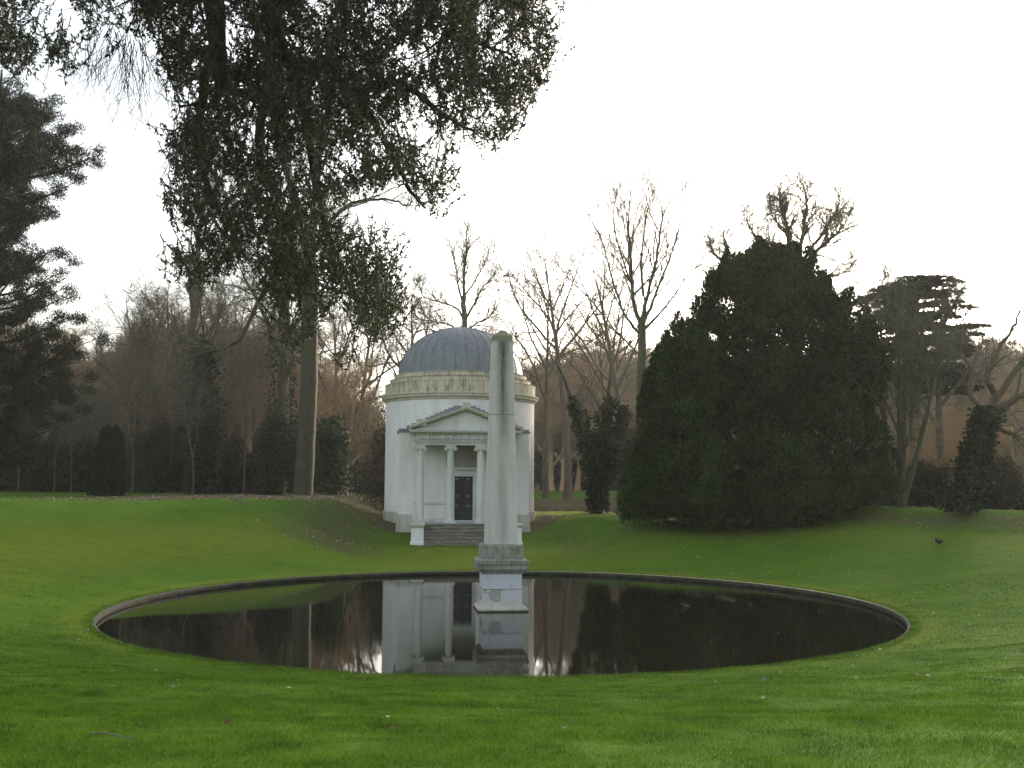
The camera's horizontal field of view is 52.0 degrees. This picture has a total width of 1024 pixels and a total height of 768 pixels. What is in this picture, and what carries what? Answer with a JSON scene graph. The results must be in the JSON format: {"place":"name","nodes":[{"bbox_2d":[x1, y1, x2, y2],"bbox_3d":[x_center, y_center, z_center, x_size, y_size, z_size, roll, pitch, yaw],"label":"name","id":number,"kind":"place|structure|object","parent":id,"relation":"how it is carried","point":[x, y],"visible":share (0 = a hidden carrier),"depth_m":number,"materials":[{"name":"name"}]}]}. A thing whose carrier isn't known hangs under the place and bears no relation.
{"place":"outdoors","nodes":[
{"label":"outdoors","id":0,"kind":"place"},
{"bbox_2d":[96,575,906,676],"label":"pond water","id":1,"kind":"structure","parent":0,"point":[583,625],"depth_m":26.08,"materials":[{"name":"black liquid"}]},
{"bbox_2d":[0,488,1023,767],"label":"ground","id":2,"kind":"structure","parent":0,"point":[146,542],"depth_m":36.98,"materials":[{"name":"green plant"}]},
{"bbox_2d":[2,348,46,492],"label":"sapling","id":3,"kind":"object","parent":2,"relation":"on","point":[19,425],"visible":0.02,"depth_m":73.54,"materials":[{"name":"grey plant"}]},
{"bbox_2d":[0,69,113,487],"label":"pine tree","id":4,"kind":"object","parent":2,"relation":"on","point":[21,114],"visible":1,"depth_m":62.54,"materials":[{"name":"green plant"}]},
{"bbox_2d":[23,436,92,491],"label":"shrub","id":5,"kind":"object","parent":2,"relation":"on","point":[45,481],"visible":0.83,"depth_m":83.19,"materials":[{"name":"green plant"}]},
{"bbox_2d":[46,430,96,491],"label":"shrub","id":6,"kind":"object","parent":2,"relation":"on","point":[82,481],"visible":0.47,"depth_m":84.95,"materials":[{"name":"green plant"}]},
{"bbox_2d":[38,354,108,492],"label":"sapling","id":7,"kind":"object","parent":2,"relation":"on","point":[65,407],"visible":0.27,"depth_m":77.47,"materials":[{"name":"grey plant"}]},
{"bbox_2d":[33,377,118,492],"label":"sapling","id":8,"kind":"object","parent":2,"relation":"on","point":[86,398],"visible":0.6,"depth_m":76.02,"materials":[{"name":"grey plant"}]},
{"bbox_2d":[86,424,126,496],"bbox_3d":[-24.577,4.613,63.635,2.480,4.546,2.025,-5,-7,42],"label":"columnar conifer","id":9,"kind":"object","parent":2,"relation":"on","point":[108,474],"visible":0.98,"depth_m":63.15,"materials":[{"name":"green plant"}]},
{"bbox_2d":[60,300,162,424],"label":"bare tree","id":10,"kind":"object","parent":2,"relation":"on","point":[98,326],"visible":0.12,"depth_m":100.12,"materials":[{"name":"brown plant"}]},
{"bbox_2d":[89,731,136,738],"bbox_3d":[-2.855,2.509,7.502,0.369,0.045,0.025,-1,-6,12],"label":"fallen twig","id":11,"kind":"object","parent":2,"relation":"on","point":[92,733],"visible":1,"depth_m":7.50,"materials":[{"name":"wood"}]},
{"bbox_2d":[77,332,175,492],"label":"sapling","id":12,"kind":"object","parent":2,"relation":"on","point":[128,382],"visible":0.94,"depth_m":76.51,"materials":[{"name":"brown plant"}]},
{"bbox_2d":[78,303,177,488],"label":"tree","id":13,"kind":"object","parent":2,"relation":"on","point":[152,424],"visible":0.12,"depth_m":91.70,"materials":[{"name":"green plant"}]},
{"bbox_2d":[71,282,188,433],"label":"bare tree","id":14,"kind":"object","parent":2,"relation":"on","point":[133,331],"visible":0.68,"depth_m":88.05,"materials":[{"name":"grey plant"}]},
{"bbox_2d":[118,418,175,492],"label":"shrub","id":15,"kind":"object","parent":2,"relation":"on","point":[151,474],"visible":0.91,"depth_m":82.04,"materials":[{"name":"green plant"}]},
{"bbox_2d":[104,361,196,491],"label":"sapling","id":16,"kind":"object","parent":2,"relation":"on","point":[173,417],"visible":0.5,"depth_m":83.80,"materials":[{"name":"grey plant"}]},
{"bbox_2d":[86,243,229,491],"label":"bare tree","id":17,"kind":"object","parent":2,"relation":"on","point":[146,298],"visible":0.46,"depth_m":90.50,"materials":[{"name":"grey plant"}]},
{"bbox_2d":[139,407,185,492],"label":"shrub","id":18,"kind":"object","parent":2,"relation":"on","point":[168,430],"visible":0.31,"depth_m":84.90,"materials":[{"name":"green plant"}]},
{"bbox_2d":[115,337,235,493],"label":"sapling","id":19,"kind":"object","parent":2,"relation":"on","point":[188,389],"visible":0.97,"depth_m":74.25,"materials":[{"name":"brown plant"}]},
{"bbox_2d":[142,145,236,492],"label":"lime tree","id":20,"kind":"object","parent":2,"relation":"on","point":[183,340],"visible":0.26,"depth_m":84.90,"materials":[{"name":"brown plant"}]},
{"bbox_2d":[104,254,294,388],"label":"bare tree","id":21,"kind":"object","parent":2,"relation":"on","point":[201,305],"visible":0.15,"depth_m":96.94,"materials":[{"name":"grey plant"}]},
{"bbox_2d":[164,416,238,492],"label":"shrub","id":22,"kind":"object","parent":2,"relation":"on","point":[220,470],"visible":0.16,"depth_m":83.03,"materials":[{"name":"green plant"}]},
{"bbox_2d":[176,256,234,493],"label":"ivy clad tree","id":23,"kind":"object","parent":2,"relation":"on","point":[204,454],"visible":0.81,"depth_m":77.80,"materials":[{"name":"green plant"}]},
{"bbox_2d":[188,387,261,489],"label":"sapling","id":24,"kind":"object","parent":2,"relation":"on","point":[226,409],"visible":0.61,"depth_m":79.67,"materials":[{"name":"brown plant"}]},
{"bbox_2d":[173,261,291,432],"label":"bare tree","id":25,"kind":"object","parent":2,"relation":"on","point":[244,315],"visible":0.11,"depth_m":95.02,"materials":[{"name":"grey plant"}]},
{"bbox_2d":[219,425,263,492],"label":"shrub","id":26,"kind":"object","parent":2,"relation":"on","point":[231,486],"visible":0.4,"depth_m":84.63,"materials":[{"name":"green plant"}]},
{"bbox_2d":[167,263,319,439],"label":"bare tree","id":27,"kind":"object","parent":2,"relation":"on","point":[259,365],"visible":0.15,"depth_m":89.74,"materials":[{"name":"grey plant"}]},
{"bbox_2d":[224,450,263,492],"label":"shrub","id":28,"kind":"object","parent":2,"relation":"on","point":[250,460],"visible":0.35,"depth_m":81.89,"materials":[{"name":"green plant"}]},
{"bbox_2d":[173,314,334,493],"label":"sapling","id":29,"kind":"object","parent":2,"relation":"on","point":[246,360],"visible":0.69,"depth_m":80.97,"materials":[{"name":"brown plant"}]},
{"bbox_2d":[252,403,296,494],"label":"laurel bush","id":30,"kind":"object","parent":2,"relation":"on","point":[275,443],"visible":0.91,"depth_m":75.15,"materials":[{"name":"green plant"}]},
{"bbox_2d":[199,153,377,493],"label":"lime tree","id":31,"kind":"object","parent":2,"relation":"on","point":[285,370],"visible":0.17,"depth_m":80.67,"materials":[{"name":"brown plant"}]},
{"bbox_2d":[0,0,614,371],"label":"evergreen oak","id":32,"kind":"object","parent":2,"relation":"on","point":[293,84],"visible":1,"depth_m":16.09,"materials":[{"name":"green plant"}]},
{"bbox_2d":[287,409,330,492],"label":"shrub","id":33,"kind":"object","parent":2,"relation":"on","point":[294,423],"visible":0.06,"depth_m":89.38,"materials":[{"name":"green plant"}]},
{"bbox_2d":[159,0,462,494],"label":"broad trunked tree","id":34,"kind":"object","parent":2,"relation":"on","point":[305,460],"visible":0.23,"depth_m":70.06,"materials":[{"name":"brown plant"}]},
{"bbox_2d":[247,285,423,413],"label":"bare tree","id":35,"kind":"object","parent":2,"relation":"on","point":[341,330],"visible":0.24,"depth_m":95.17,"materials":[{"name":"brown plant"}]},
{"bbox_2d":[313,411,364,497],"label":"laurel bush","id":36,"kind":"object","parent":2,"relation":"on","point":[331,468],"visible":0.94,"depth_m":75.22,"materials":[{"name":"green plant"}]},
{"bbox_2d":[327,391,385,491],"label":"laurel bush","id":37,"kind":"object","parent":2,"relation":"on","point":[381,409],"visible":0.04,"depth_m":99.00,"materials":[{"name":"green plant"}]},
{"bbox_2d":[347,415,385,510],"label":"shrub","id":38,"kind":"object","parent":2,"relation":"on","point":[378,472],"visible":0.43,"depth_m":69.29,"materials":[{"name":"green plant"}]},
{"bbox_2d":[323,267,443,488],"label":"bare tree","id":39,"kind":"object","parent":2,"relation":"on","point":[371,354],"visible":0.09,"depth_m":98.45,"materials":[{"name":"brown plant"}]},
{"bbox_2d":[340,265,531,383],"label":"bare tree","id":40,"kind":"object","parent":2,"relation":"on","point":[397,338],"visible":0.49,"depth_m":66.54,"materials":[{"name":"brown plant"}]},
{"bbox_2d":[378,203,531,356],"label":"bare tree","id":41,"kind":"object","parent":2,"relation":"on","point":[465,261],"visible":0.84,"depth_m":73.15,"materials":[{"name":"brown plant"}]},
{"bbox_2d":[381,326,538,545],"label":"round temple","id":42,"kind":"structure","parent":2,"relation":"on","point":[435,398],"depth_m":56.75,"materials":[{"name":"white paint"}]},
{"bbox_2d":[454,476,472,519],"bbox_3d":[-2.619,6.166,56.612,0.980,2.350,0.115,1,-6,-6],"label":"door","id":43,"kind":"structure","parent":42,"relation":"in","point":[461,512],"depth_m":56.60,"materials":[{"name":"black paint"}]},
{"bbox_2d":[469,301,553,396],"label":"bare tree","id":44,"kind":"object","parent":2,"relation":"on","point":[523,367],"visible":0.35,"depth_m":121.96,"materials":[{"name":"brown plant"}]},
{"bbox_2d":[0,286,1023,509],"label":"woodland","id":45,"kind":"object","parent":2,"relation":"on","point":[555,417],"visible":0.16,"depth_m":91.40,"materials":[{"name":"brown plant"}]},
{"bbox_2d":[0,439,1023,509],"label":"ivy undergrowth","id":46,"kind":"object","parent":2,"relation":"on","point":[574,469],"visible":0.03,"depth_m":151.20,"materials":[{"name":"green plant"}]},
{"bbox_2d":[1,494,1023,727],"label":"fallen leaves","id":47,"kind":"object","parent":2,"relation":"on","point":[227,721],"depth_m":50.52,"materials":[{"name":"brown plant"}]},
{"bbox_2d":[33,379,1023,504],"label":"wood undergrowth","id":48,"kind":"object","parent":2,"relation":"on","point":[908,460],"visible":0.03,"depth_m":96.12,"materials":[{"name":"brown plant"}]},
{"bbox_2d":[477,251,653,497],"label":"bare tree","id":49,"kind":"object","parent":2,"relation":"on","point":[545,487],"visible":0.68,"depth_m":123.19,"materials":[{"name":"brown plant"}]},
{"bbox_2d":[471,208,667,498],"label":"bare tree","id":50,"kind":"object","parent":2,"relation":"on","point":[568,491],"visible":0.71,"depth_m":122.64,"materials":[{"name":"brown plant"}]},
{"bbox_2d":[526,331,648,513],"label":"ivy clad tree","id":51,"kind":"object","parent":2,"relation":"on","point":[597,464],"visible":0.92,"depth_m":66.57,"materials":[{"name":"green plant"}]},
{"bbox_2d":[527,259,665,496],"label":"bare tree","id":52,"kind":"object","parent":2,"relation":"on","point":[587,360],"visible":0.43,"depth_m":123.48,"materials":[{"name":"brown plant"}]},
{"bbox_2d":[528,197,680,447],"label":"bare tree","id":53,"kind":"object","parent":2,"relation":"on","point":[613,371],"visible":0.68,"depth_m":70.53,"materials":[{"name":"brown plant"}]},
{"bbox_2d":[605,416,644,497],"bbox_3d":[8.431,5.308,63.540,5.462,7.235,5.403,0,-6,0],"label":"shrub","id":54,"kind":"object","parent":2,"relation":"on","point":[627,442],"visible":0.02,"depth_m":63.75,"materials":[{"name":"green plant"}]},
{"bbox_2d":[586,400,685,518],"bbox_3d":[7.988,4.044,57.470,7.028,7.366,6.932,2,-6,-21],"label":"shrub","id":55,"kind":"object","parent":2,"relation":"on","point":[625,439],"visible":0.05,"depth_m":58.27,"materials":[{"name":"green plant"}]},
{"bbox_2d":[541,116,752,464],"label":"bare tree","id":56,"kind":"object","parent":2,"relation":"on","point":[640,331],"visible":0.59,"depth_m":66.62,"materials":[{"name":"brown plant"}]},
{"bbox_2d":[694,216,741,468],"bbox_3d":[11.973,-1.325,59.345,3.214,16.719,3.510,0,-6,0],"label":"bare oak","id":57,"kind":"object","parent":2,"relation":"on","point":[710,243],"visible":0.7,"depth_m":59.87,"materials":[{"name":"brown plant"}]},
{"bbox_2d":[612,231,906,530],"bbox_3d":[12.307,-0.244,52.162,14.645,14.704,11.045,0,-6,0],"label":"yew tree","id":58,"kind":"object","parent":2,"relation":"on","point":[786,295],"visible":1,"depth_m":49.30,"materials":[{"name":"green plant"}]},
{"bbox_2d":[718,149,925,439],"bbox_3d":[17.306,-3.324,60.796,11.631,21.035,7.553,0,-6,0],"label":"bare oak","id":59,"kind":"object","parent":2,"relation":"on","point":[830,219],"visible":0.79,"depth_m":60.47,"materials":[{"name":"brown plant"}]},
{"bbox_2d":[839,238,985,507],"bbox_3d":[19.023,-0.607,51.828,9.658,13.735,7.378,5,-7,-40],"label":"bare tree","id":60,"kind":"object","parent":2,"relation":"on","point":[900,399],"visible":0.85,"depth_m":51.49,"materials":[{"name":"brown plant"}]},
{"bbox_2d":[856,274,991,453],"bbox_3d":[25.402,0.650,64.775,7.924,14.346,11.069,0,-6,0],"label":"cedar tree","id":61,"kind":"object","parent":2,"relation":"on","point":[953,383],"visible":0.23,"depth_m":62.81,"materials":[{"name":"green plant"}]},
{"bbox_2d":[905,449,953,506],"bbox_3d":[22.047,5.188,55.850,3.811,3.454,4.016,0,-6,0],"label":"shrub","id":62,"kind":"object","parent":2,"relation":"on","point":[930,480],"visible":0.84,"depth_m":55.02,"materials":[{"name":"green plant"}]},
{"bbox_2d":[935,537,942,543],"bbox_3d":[16.539,6.093,40.675,0.375,0.310,0.230,-1,-6,15],"label":"coot","id":63,"kind":"object","parent":2,"relation":"on","point":[939,541],"visible":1,"depth_m":40.60,"materials":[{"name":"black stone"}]},
{"bbox_2d":[865,245,1023,466],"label":"bare tree","id":64,"kind":"object","parent":2,"relation":"on","point":[939,403],"visible":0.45,"depth_m":61.84,"materials":[{"name":"brown plant"}]},
{"bbox_2d":[930,265,1023,513],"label":"ivy clad oak","id":65,"kind":"object","parent":2,"relation":"on","point":[983,424],"visible":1,"depth_m":45.78,"materials":[{"name":"green plant"}]},
{"bbox_2d":[978,453,1023,509],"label":"shrub","id":66,"kind":"object","parent":2,"relation":"on","point":[1005,492],"visible":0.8,"depth_m":58.98,"materials":[{"name":"green plant"}]},
{"bbox_2d":[0,0,1023,601],"label":"sky","id":67,"kind":"structure","parent":0,"point":[919,102],"materials":[{"name":"white"}]},
{"bbox_2d":[534,506,618,511],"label":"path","id":68,"kind":"structure","parent":0,"point":[559,508],"depth_m":104.33,"materials":[{"name":"grey stone"}]},
{"label":"pond bed","id":69,"kind":"structure","parent":0,"visible":0},
{"bbox_2d":[473,331,528,611],"bbox_3d":[-0.315,2.818,30.068,1.469,8.750,1.469,1,-6,-6],"label":"obelisk","id":70,"kind":"object","parent":69,"relation":"on","point":[501,563],"visible":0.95,"depth_m":29.63,"materials":[{"name":"stone"}]},
{"bbox_2d":[92,571,910,676],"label":"pond kerb","id":71,"kind":"structure","parent":69,"relation":"on","point":[889,611],"depth_m":36.57,"materials":[{"name":"stone"}]}
]}

